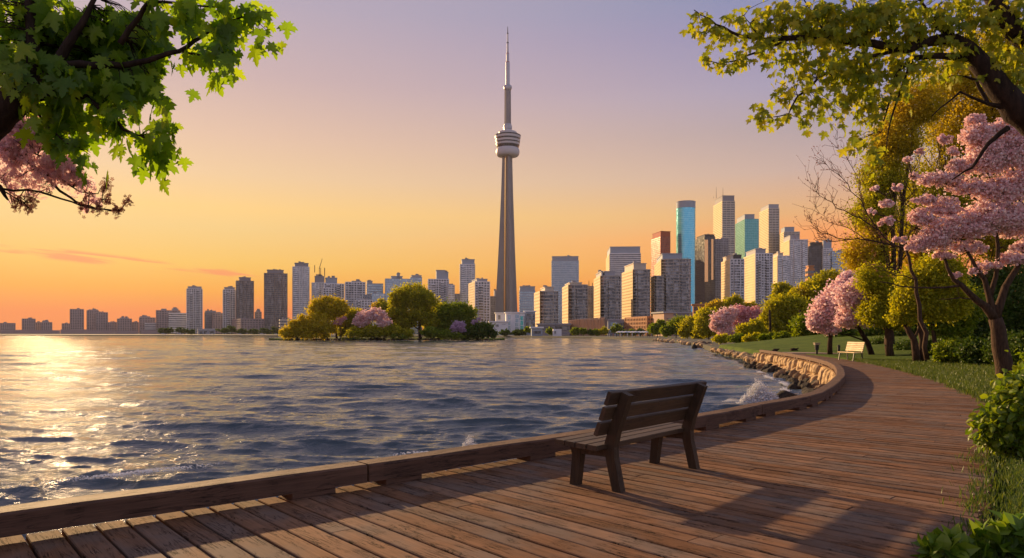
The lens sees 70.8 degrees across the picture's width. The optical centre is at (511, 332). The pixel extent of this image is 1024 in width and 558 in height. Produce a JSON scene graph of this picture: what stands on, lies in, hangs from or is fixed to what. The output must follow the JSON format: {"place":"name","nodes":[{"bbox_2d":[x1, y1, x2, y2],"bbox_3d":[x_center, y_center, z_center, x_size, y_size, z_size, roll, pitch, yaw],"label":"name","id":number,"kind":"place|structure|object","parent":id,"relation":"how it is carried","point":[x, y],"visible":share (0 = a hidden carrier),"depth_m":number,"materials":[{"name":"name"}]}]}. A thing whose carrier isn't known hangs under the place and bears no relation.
{"place":"outdoors","nodes":[
{"label":"outdoors","id":0,"kind":"place"},
{"bbox_2d":[0,116,127,213],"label":"blossom tree","id":1,"kind":"object","parent":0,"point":[14,157],"visible":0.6,"depth_m":4.77,"materials":[{"name":"pink plant"}]},
{"bbox_2d":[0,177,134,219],"bbox_3d":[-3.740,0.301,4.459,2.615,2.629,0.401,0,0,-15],"label":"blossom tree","id":2,"kind":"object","parent":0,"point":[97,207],"visible":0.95,"depth_m":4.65,"materials":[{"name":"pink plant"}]},
{"bbox_2d":[0,0,297,195],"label":"maple tree","id":3,"kind":"object","parent":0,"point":[57,71],"visible":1,"depth_m":4.18,"materials":[{"name":"green plant"}]},
{"bbox_2d":[269,337,504,339],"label":"shoreline","id":4,"kind":"structure","parent":0,"point":[395,338],"depth_m":262.56,"materials":[{"name":"green plant"}]},
{"bbox_2d":[304,293,352,338],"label":"tree","id":5,"kind":"object","parent":4,"relation":"on","point":[335,307],"visible":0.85,"depth_m":259.62,"materials":[{"name":"green plant"}]},
{"bbox_2d":[337,308,362,337],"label":"bush","id":6,"kind":"object","parent":4,"relation":"on","point":[348,322],"visible":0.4,"depth_m":264.59,"materials":[{"name":"green plant"}]},
{"bbox_2d":[384,279,443,338],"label":"tree","id":7,"kind":"object","parent":4,"relation":"on","point":[417,300],"visible":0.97,"depth_m":259.59,"materials":[{"name":"green plant"}]},
{"bbox_2d":[428,297,478,332],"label":"tree","id":8,"kind":"object","parent":4,"relation":"on","point":[450,313],"visible":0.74,"depth_m":262.60,"materials":[{"name":"green plant"}]},
{"bbox_2d":[0,336,801,543],"bbox_3d":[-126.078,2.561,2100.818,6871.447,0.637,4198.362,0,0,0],"label":"lake water","id":9,"kind":"structure","parent":0,"point":[72,407],"depth_m":29.07,"materials":[{"name":"blue liquid"}]},
{"bbox_2d":[8,462,224,486],"bbox_3d":[-6.695,2.405,12.233,3.529,0.077,0.334,0,0,-39],"label":"foam","id":10,"kind":"object","parent":9,"relation":"on","point":[150,471],"visible":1,"depth_m":12.29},
{"bbox_2d":[737,378,778,402],"bbox_3d":[8.718,2.099,25.141,2.191,1.122,1.089,0,0,0],"label":"wave splash","id":11,"kind":"object","parent":9,"relation":"on","point":[758,392],"visible":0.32,"depth_m":25.10,"materials":[{"name":"liquid"}]},
{"bbox_2d":[0,353,992,557],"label":"boardwalk","id":12,"kind":"structure","parent":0,"point":[860,462],"depth_m":6.26,"materials":[{"name":"brown wood"}]},
{"bbox_2d":[0,461,366,537],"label":"edge beam","id":13,"kind":"structure","parent":12,"relation":"on","point":[290,484],"depth_m":5.83,"materials":[{"name":"brown wood"}]},
{"bbox_2d":[356,404,761,485],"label":"edge beam","id":14,"kind":"structure","parent":12,"relation":"on","point":[391,470],"depth_m":7.98,"materials":[{"name":"brown wood"}]},
{"bbox_2d":[555,381,707,492],"bbox_3d":[1.345,1.020,7.553,0.736,0.961,1.987,0,0,41],"label":"park bench","id":15,"kind":"object","parent":12,"relation":"on","point":[620,426],"visible":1,"depth_m":7.24,"materials":[{"name":"brown wood"}]},
{"bbox_2d":[749,395,809,416],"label":"edge beam","id":16,"kind":"structure","parent":12,"relation":"on","point":[772,407],"depth_m":13.52,"materials":[{"name":"brown wood"}]},
{"bbox_2d":[799,388,829,406],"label":"edge beam","id":17,"kind":"structure","parent":12,"relation":"on","point":[819,395],"depth_m":15.09,"materials":[{"name":"brown wood"}]},
{"bbox_2d":[838,342,864,360],"bbox_3d":[18.428,0.987,39.120,0.644,1.006,1.750,0,0,-3],"label":"park bench","id":18,"kind":"object","parent":12,"relation":"on","point":[850,347],"visible":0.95,"depth_m":38.95,"materials":[{"name":"wood"}]},
{"bbox_2d":[0,334,997,519],"bbox_3d":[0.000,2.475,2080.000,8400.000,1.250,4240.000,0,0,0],"label":"ground","id":19,"kind":"structure","parent":0,"point":[708,346],"depth_m":390.91,"materials":[{"name":"green plant"}]},
{"bbox_2d":[70,308,83,328],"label":"distant building","id":20,"kind":"structure","parent":19,"relation":"on","point":[77,318],"depth_m":1607.23,"materials":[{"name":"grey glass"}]},
{"bbox_2d":[87,308,98,329],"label":"distant building","id":21,"kind":"structure","parent":19,"relation":"on","point":[90,319],"depth_m":1624.34,"materials":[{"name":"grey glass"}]},
{"bbox_2d":[95,311,107,329],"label":"distant building","id":22,"kind":"structure","parent":19,"relation":"on","point":[101,319],"depth_m":1566.32,"materials":[{"name":"grey glass"}]},
{"bbox_2d":[117,316,131,330],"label":"distant building","id":23,"kind":"structure","parent":19,"relation":"on","point":[124,323],"depth_m":1546.41,"materials":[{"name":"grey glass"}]},
{"bbox_2d":[156,307,179,333],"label":"distant building","id":24,"kind":"structure","parent":19,"relation":"on","point":[162,318],"depth_m":1425.62,"materials":[{"name":"grey glass"}]},
{"bbox_2d":[169,312,185,333],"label":"distant building","id":25,"kind":"structure","parent":19,"relation":"on","point":[177,319],"depth_m":1386.49,"materials":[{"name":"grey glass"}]},
{"bbox_2d":[186,285,202,333],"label":"apartment tower","id":26,"kind":"structure","parent":19,"relation":"on","point":[194,306],"depth_m":1305.36,"materials":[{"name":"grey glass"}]},
{"bbox_2d":[212,312,222,333],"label":"apartment tower","id":27,"kind":"structure","parent":19,"relation":"on","point":[217,320],"depth_m":1283.08,"materials":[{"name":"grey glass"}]},
{"bbox_2d":[223,286,235,333],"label":"apartment tower","id":28,"kind":"structure","parent":19,"relation":"on","point":[229,304],"depth_m":1242.10,"materials":[{"name":"grey glass"}]},
{"bbox_2d":[235,276,253,318],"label":"apartment tower","id":29,"kind":"structure","parent":19,"relation":"on","point":[244,294],"depth_m":1204.91,"materials":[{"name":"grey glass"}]},
{"bbox_2d":[232,317,264,333],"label":"office building","id":30,"kind":"structure","parent":19,"relation":"on","point":[247,323],"depth_m":1131.29,"materials":[{"name":"grey glass"}]},
{"bbox_2d":[264,269,287,333],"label":"apartment tower","id":31,"kind":"structure","parent":19,"relation":"on","point":[275,295],"depth_m":1155.25,"materials":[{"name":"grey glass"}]},
{"bbox_2d":[278,313,308,339],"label":"bush","id":32,"kind":"object","parent":19,"relation":"on","point":[292,329],"visible":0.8,"depth_m":256.34,"materials":[{"name":"green plant"}]},
{"bbox_2d":[292,261,309,319],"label":"apartment tower","id":33,"kind":"structure","parent":19,"relation":"on","point":[300,284],"depth_m":1123.11,"materials":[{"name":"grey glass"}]},
{"bbox_2d":[296,308,337,339],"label":"tree","id":34,"kind":"object","parent":19,"relation":"on","point":[314,326],"visible":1,"depth_m":255.03,"materials":[{"name":"green plant"}]},
{"bbox_2d":[311,274,324,299],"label":"apartment tower","id":35,"kind":"structure","parent":19,"relation":"on","point":[317,286],"depth_m":1083.18,"materials":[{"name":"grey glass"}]},
{"bbox_2d":[322,276,343,333],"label":"apartment tower","id":36,"kind":"structure","parent":19,"relation":"on","point":[331,286],"depth_m":1043.59,"materials":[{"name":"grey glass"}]},
{"bbox_2d":[345,279,365,308],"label":"apartment tower","id":37,"kind":"structure","parent":19,"relation":"on","point":[355,290],"depth_m":1002.71,"materials":[{"name":"grey glass"}]},
{"bbox_2d":[351,305,386,339],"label":"cherry tree","id":38,"kind":"object","parent":19,"relation":"on","point":[369,316],"visible":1,"depth_m":253.84,"materials":[{"name":"pink plant"}]},
{"bbox_2d":[366,280,382,293],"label":"apartment tower","id":39,"kind":"structure","parent":19,"relation":"on","point":[371,287],"depth_m":1153.03,"materials":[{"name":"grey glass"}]},
{"bbox_2d":[344,323,415,339],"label":"bush","id":40,"kind":"object","parent":19,"relation":"on","point":[374,331],"visible":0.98,"depth_m":251.79,"materials":[{"name":"green plant"}]},
{"bbox_2d":[385,272,409,309],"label":"apartment tower","id":41,"kind":"structure","parent":19,"relation":"on","point":[394,280],"depth_m":1122.62,"materials":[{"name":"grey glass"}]},
{"bbox_2d":[390,326,465,339],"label":"bush","id":42,"kind":"object","parent":19,"relation":"on","point":[430,332],"visible":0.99,"depth_m":250.75,"materials":[{"name":"green plant"}]},
{"bbox_2d":[28,353,835,556],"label":"sea wall","id":43,"kind":"structure","parent":19,"relation":"on","point":[821,374],"depth_m":40.23,"materials":[{"name":"stone"}]},
{"bbox_2d":[428,270,448,302],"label":"apartment tower","id":44,"kind":"structure","parent":19,"relation":"on","point":[437,286],"depth_m":1022.15,"materials":[{"name":"grey glass"}]},
{"bbox_2d":[459,258,474,303],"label":"apartment tower","id":45,"kind":"structure","parent":19,"relation":"on","point":[467,271],"depth_m":1060.70,"materials":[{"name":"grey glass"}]},
{"bbox_2d":[468,278,489,322],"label":"apartment tower","id":46,"kind":"structure","parent":19,"relation":"on","point":[479,293],"depth_m":882.81,"materials":[{"name":"beige glass"}]},
{"bbox_2d":[459,321,498,339],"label":"bush","id":47,"kind":"object","parent":19,"relation":"on","point":[482,329],"visible":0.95,"depth_m":256.44,"materials":[{"name":"green plant"}]},
{"bbox_2d":[495,27,520,311],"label":"observation tower","id":48,"kind":"structure","parent":19,"relation":"on","point":[507,139],"depth_m":1245.81,"materials":[{"name":"concrete"}]},
{"bbox_2d":[504,312,525,331],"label":"waterfront building","id":49,"kind":"structure","parent":19,"relation":"on","point":[516,320],"depth_m":600.37,"materials":[{"name":"grey concrete"}]},
{"bbox_2d":[519,285,534,311],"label":"apartment tower","id":50,"kind":"structure","parent":19,"relation":"on","point":[526,297],"depth_m":1150.34,"materials":[{"name":"grey glass"}]},
{"bbox_2d":[534,285,557,326],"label":"apartment tower","id":51,"kind":"structure","parent":19,"relation":"on","point":[546,303],"depth_m":641.10,"materials":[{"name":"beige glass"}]},
{"bbox_2d":[536,323,570,335],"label":"waterfront building","id":52,"kind":"structure","parent":19,"relation":"on","point":[565,327],"depth_m":519.31,"materials":[{"name":"grey concrete"}]},
{"bbox_2d":[551,255,578,322],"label":"office tower","id":53,"kind":"structure","parent":19,"relation":"on","point":[564,270],"depth_m":1349.16,"materials":[{"name":"grey glass"}]},
{"bbox_2d":[562,280,587,322],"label":"apartment tower","id":54,"kind":"structure","parent":19,"relation":"on","point":[575,300],"depth_m":675.68,"materials":[{"name":"beige glass"}]},
{"bbox_2d":[569,317,607,335],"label":"waterfront building","id":55,"kind":"structure","parent":19,"relation":"on","point":[593,323],"depth_m":502.40,"materials":[{"name":"beige concrete"}]},
{"bbox_2d":[588,283,593,318],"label":"apartment tower","id":56,"kind":"structure","parent":19,"relation":"on","point":[591,302],"depth_m":759.79,"materials":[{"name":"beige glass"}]},
{"bbox_2d":[594,270,620,318],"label":"apartment tower","id":57,"kind":"structure","parent":19,"relation":"on","point":[607,295],"depth_m":700.36,"materials":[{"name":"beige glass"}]},
{"bbox_2d":[606,246,640,318],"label":"office tower","id":58,"kind":"structure","parent":19,"relation":"on","point":[618,258],"depth_m":1398.94,"materials":[{"name":"grey glass"}]},
{"bbox_2d":[622,261,650,318],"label":"apartment tower","id":59,"kind":"structure","parent":19,"relation":"on","point":[636,288],"depth_m":726.35,"materials":[{"name":"beige glass"}]},
{"bbox_2d":[624,316,652,335],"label":"waterfront building","id":60,"kind":"structure","parent":19,"relation":"on","point":[636,323],"depth_m":473.54,"materials":[{"name":"brown brick"}]},
{"bbox_2d":[646,319,666,337],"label":"tree","id":61,"kind":"object","parent":19,"relation":"on","point":[654,327],"visible":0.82,"depth_m":298.84,"materials":[{"name":"green plant"}]},
{"bbox_2d":[651,231,670,276],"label":"office tower","id":62,"kind":"structure","parent":19,"relation":"on","point":[660,242],"depth_m":1461.64,"materials":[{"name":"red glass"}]},
{"bbox_2d":[651,311,674,335],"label":"waterfront building","id":63,"kind":"structure","parent":19,"relation":"on","point":[665,316],"depth_m":441.41,"materials":[{"name":"beige concrete"}]},
{"bbox_2d":[650,253,690,315],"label":"apartment tower","id":64,"kind":"structure","parent":19,"relation":"on","point":[670,283],"depth_m":747.74,"materials":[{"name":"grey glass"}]},
{"bbox_2d":[658,314,689,337],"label":"tree","id":65,"kind":"object","parent":19,"relation":"on","point":[669,329],"visible":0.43,"depth_m":268.73,"materials":[{"name":"green plant"}]},
{"bbox_2d":[676,200,695,311],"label":"office tower","id":66,"kind":"structure","parent":19,"relation":"on","point":[685,227],"depth_m":1463.28,"materials":[{"name":"blue glass"}]},
{"bbox_2d":[674,315,707,338],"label":"tree","id":67,"kind":"object","parent":19,"relation":"on","point":[686,325],"visible":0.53,"depth_m":233.84,"materials":[{"name":"green plant"}]},
{"bbox_2d":[695,234,714,303],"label":"office tower","id":68,"kind":"structure","parent":19,"relation":"on","point":[704,268],"depth_m":1251.82,"materials":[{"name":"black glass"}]},
{"bbox_2d":[691,304,719,338],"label":"tree","id":69,"kind":"object","parent":19,"relation":"on","point":[702,323],"visible":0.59,"depth_m":210.73,"materials":[{"name":"green plant"}]},
{"bbox_2d":[715,238,728,300],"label":"office tower","id":70,"kind":"structure","parent":19,"relation":"on","point":[721,248],"depth_m":1298.35,"materials":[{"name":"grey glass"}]},
{"bbox_2d":[713,195,734,254],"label":"office tower","id":71,"kind":"structure","parent":19,"relation":"on","point":[724,217],"depth_m":1560.38,"materials":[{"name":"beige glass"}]},
{"bbox_2d":[708,305,741,334],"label":"cherry tree","id":72,"kind":"object","parent":19,"relation":"on","point":[725,321],"visible":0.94,"depth_m":149.19,"materials":[{"name":"pink plant"}]},
{"bbox_2d":[693,292,761,316],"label":"tree","id":73,"kind":"object","parent":19,"relation":"on","point":[734,299],"visible":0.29,"depth_m":238.72,"materials":[{"name":"green plant"}]},
{"bbox_2d":[721,253,743,334],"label":"apartment tower","id":74,"kind":"structure","parent":19,"relation":"on","point":[732,273],"depth_m":849.91,"materials":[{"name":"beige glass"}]},
{"bbox_2d":[730,303,761,327],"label":"cherry tree","id":75,"kind":"object","parent":19,"relation":"on","point":[747,314],"visible":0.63,"depth_m":150.85,"materials":[{"name":"pink plant"}]},
{"bbox_2d":[735,214,758,258],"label":"office tower","id":76,"kind":"structure","parent":19,"relation":"on","point":[746,232],"depth_m":1619.95,"materials":[{"name":"teal glass"}]},
{"bbox_2d":[732,317,773,334],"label":"bush","id":77,"kind":"object","parent":19,"relation":"on","point":[751,326],"visible":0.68,"depth_m":124.18,"materials":[{"name":"green plant"}]},
{"bbox_2d":[744,248,772,309],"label":"apartment tower","id":78,"kind":"structure","parent":19,"relation":"on","point":[758,272],"depth_m":879.71,"materials":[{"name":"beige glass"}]},
{"bbox_2d":[759,204,778,253],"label":"office tower","id":79,"kind":"structure","parent":19,"relation":"on","point":[769,228],"depth_m":1701.25,"materials":[{"name":"beige glass"}]},
{"bbox_2d":[766,281,795,297],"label":"tree","id":80,"kind":"object","parent":19,"relation":"on","point":[780,287],"visible":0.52,"depth_m":173.95,"materials":[{"name":"green plant"}]},
{"bbox_2d":[773,251,790,284],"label":"apartment tower","id":81,"kind":"structure","parent":19,"relation":"on","point":[781,267],"depth_m":959.12,"materials":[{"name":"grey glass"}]},
{"bbox_2d":[757,288,813,336],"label":"tree","id":82,"kind":"object","parent":19,"relation":"on","point":[783,308],"visible":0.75,"depth_m":126.50,"materials":[{"name":"green plant"}]},
{"bbox_2d":[779,227,799,252],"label":"office tower","id":83,"kind":"structure","parent":19,"relation":"on","point":[786,232],"depth_m":1640.29,"materials":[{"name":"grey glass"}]},
{"bbox_2d":[781,235,807,287],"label":"apartment tower","id":84,"kind":"structure","parent":19,"relation":"on","point":[794,247],"depth_m":1058.29,"materials":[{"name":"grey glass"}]},
{"bbox_2d":[788,305,820,336],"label":"tree","id":85,"kind":"object","parent":19,"relation":"on","point":[798,324],"visible":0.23,"depth_m":89.21,"materials":[{"name":"green plant"}]},
{"bbox_2d":[788,268,840,306],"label":"tree","id":86,"kind":"object","parent":19,"relation":"on","point":[816,283],"visible":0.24,"depth_m":140.53,"materials":[{"name":"green plant"}]},
{"bbox_2d":[808,241,822,273],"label":"office tower","id":87,"kind":"structure","parent":19,"relation":"on","point":[815,254],"depth_m":1146.84,"materials":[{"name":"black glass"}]},
{"bbox_2d":[822,239,832,274],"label":"apartment tower","id":88,"kind":"structure","parent":19,"relation":"on","point":[827,249],"depth_m":1128.12,"materials":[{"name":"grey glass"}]},
{"bbox_2d":[930,254,1023,341],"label":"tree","id":89,"kind":"object","parent":19,"relation":"on","point":[1013,314],"visible":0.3,"depth_m":50.75,"materials":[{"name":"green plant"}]},
{"bbox_2d":[0,0,1023,329],"label":"sky","id":90,"kind":"structure","parent":0,"point":[367,148],"materials":[{"name":"orange"}]},
{"bbox_2d":[719,333,1023,557],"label":"lawn","id":91,"kind":"structure","parent":0,"point":[803,343],"depth_m":60.12,"materials":[{"name":"green plant"}]},
{"bbox_2d":[804,269,855,353],"bbox_3d":[22.345,-1.486,49.949,3.987,5.945,2.935,0,0,0],"label":"cherry tree","id":92,"kind":"object","parent":91,"relation":"on","point":[821,316],"visible":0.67,"depth_m":49.62,"materials":[{"name":"pink plant"}]},
{"bbox_2d":[826,276,874,354],"bbox_3d":[22.409,-1.231,47.021,3.232,5.560,2.805,0,0,0],"label":"cherry tree","id":93,"kind":"object","parent":91,"relation":"on","point":[845,299],"visible":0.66,"depth_m":46.65,"materials":[{"name":"pink plant"}]},
{"bbox_2d":[678,0,1023,179],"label":"maple tree","id":94,"kind":"object","parent":91,"relation":"on","point":[864,20],"visible":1,"depth_m":7.44,"materials":[{"name":"green plant"}]},
{"bbox_2d":[793,119,929,359],"bbox_3d":[16.516,-4.357,33.978,6.386,11.289,2.119,0,0,0],"label":"bare tree","id":95,"kind":"object","parent":91,"relation":"on","point":[925,331],"visible":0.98,"depth_m":33.97,"materials":[{"name":"brown plant"}]},
{"bbox_2d":[851,326,884,335],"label":"thicket","id":96,"kind":"object","parent":91,"relation":"on","point":[870,332],"visible":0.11,"depth_m":73.22,"materials":[{"name":"green plant"}]},
{"bbox_2d":[847,258,914,355],"bbox_3d":[23.651,-1.574,44.986,4.870,6.178,3.831,0,0,-26],"label":"tree","id":97,"kind":"object","parent":91,"relation":"on","point":[876,291],"visible":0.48,"depth_m":44.57,"materials":[{"name":"green plant"}]},
{"bbox_2d":[832,76,959,343],"bbox_3d":[30.786,-9.932,57.859,10.136,22.368,6.199,0,0,0],"label":"tall tree","id":98,"kind":"object","parent":91,"relation":"on","point":[901,142],"visible":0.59,"depth_m":57.19,"materials":[{"name":"green plant"}]},
{"bbox_2d":[882,250,984,361],"bbox_3d":[20.920,-1.336,36.011,4.588,5.930,3.008,0,0,0],"label":"tree","id":99,"kind":"object","parent":91,"relation":"on","point":[940,305],"visible":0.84,"depth_m":35.50,"materials":[{"name":"green plant"}]},
{"bbox_2d":[847,357,1023,557],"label":"lawn grass","id":100,"kind":"structure","parent":91,"relation":"on","point":[965,378],"depth_m":8.72,"materials":[{"name":"green plant"}]},
{"bbox_2d":[887,40,999,337],"bbox_3d":[37.169,-12.271,61.927,13.370,26.051,8.589,0,0,0],"label":"tall tree","id":101,"kind":"object","parent":91,"relation":"on","point":[949,127],"visible":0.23,"depth_m":61.12,"materials":[{"name":"green plant"}]},
{"bbox_2d":[867,113,1023,375],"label":"cherry tree","id":102,"kind":"object","parent":91,"relation":"on","point":[996,213],"visible":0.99,"depth_m":23.85,"materials":[{"name":"pink plant"}]},
{"bbox_2d":[928,335,967,363],"bbox_3d":[20.816,0.847,33.999,1.999,1.541,2.001,0,0,-37],"label":"bush","id":103,"kind":"object","parent":91,"relation":"on","point":[942,353],"visible":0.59,"depth_m":33.78,"materials":[{"name":"green plant"}]},
{"bbox_2d":[923,280,1002,346],"bbox_3d":[26.614,-0.823,42.796,3.868,4.836,3.907,0,0,-37],"label":"bush","id":104,"kind":"object","parent":91,"relation":"on","point":[959,328],"visible":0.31,"depth_m":42.48,"materials":[{"name":"green plant"}]},
{"bbox_2d":[910,509,1023,557],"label":"broad leaved plant","id":105,"kind":"object","parent":91,"relation":"on","point":[1003,535],"visible":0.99,"depth_m":4.71,"materials":[{"name":"green plant"}]},
{"bbox_2d":[950,334,991,364],"bbox_3d":[20.774,0.760,32.008,2.051,1.526,2.010,0,0,-40],"label":"bush","id":106,"kind":"object","parent":91,"relation":"on","point":[968,351],"visible":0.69,"depth_m":31.76,"materials":[{"name":"green plant"}]},
{"bbox_2d":[936,15,1023,261],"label":"tall tree","id":107,"kind":"object","parent":91,"relation":"on","point":[994,114],"visible":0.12,"depth_m":59.39,"materials":[{"name":"green plant"}]},
{"bbox_2d":[965,362,1023,457],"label":"shrub","id":108,"kind":"object","parent":91,"relation":"on","point":[998,422],"visible":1,"depth_m":8.50,"materials":[{"name":"green plant"}]},
{"bbox_2d":[979,329,1019,364],"bbox_3d":[20.640,0.660,30.025,2.063,1.807,1.947,0,0,21],"label":"bush","id":109,"kind":"object","parent":91,"relation":"on","point":[988,356],"visible":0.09,"depth_m":30.05,"materials":[{"name":"green plant"}]},
{"bbox_2d":[1008,329,1023,364],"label":"bush","id":110,"kind":"object","parent":91,"relation":"on","point":[1015,342],"visible":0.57,"depth_m":27.89,"materials":[{"name":"green plant"}]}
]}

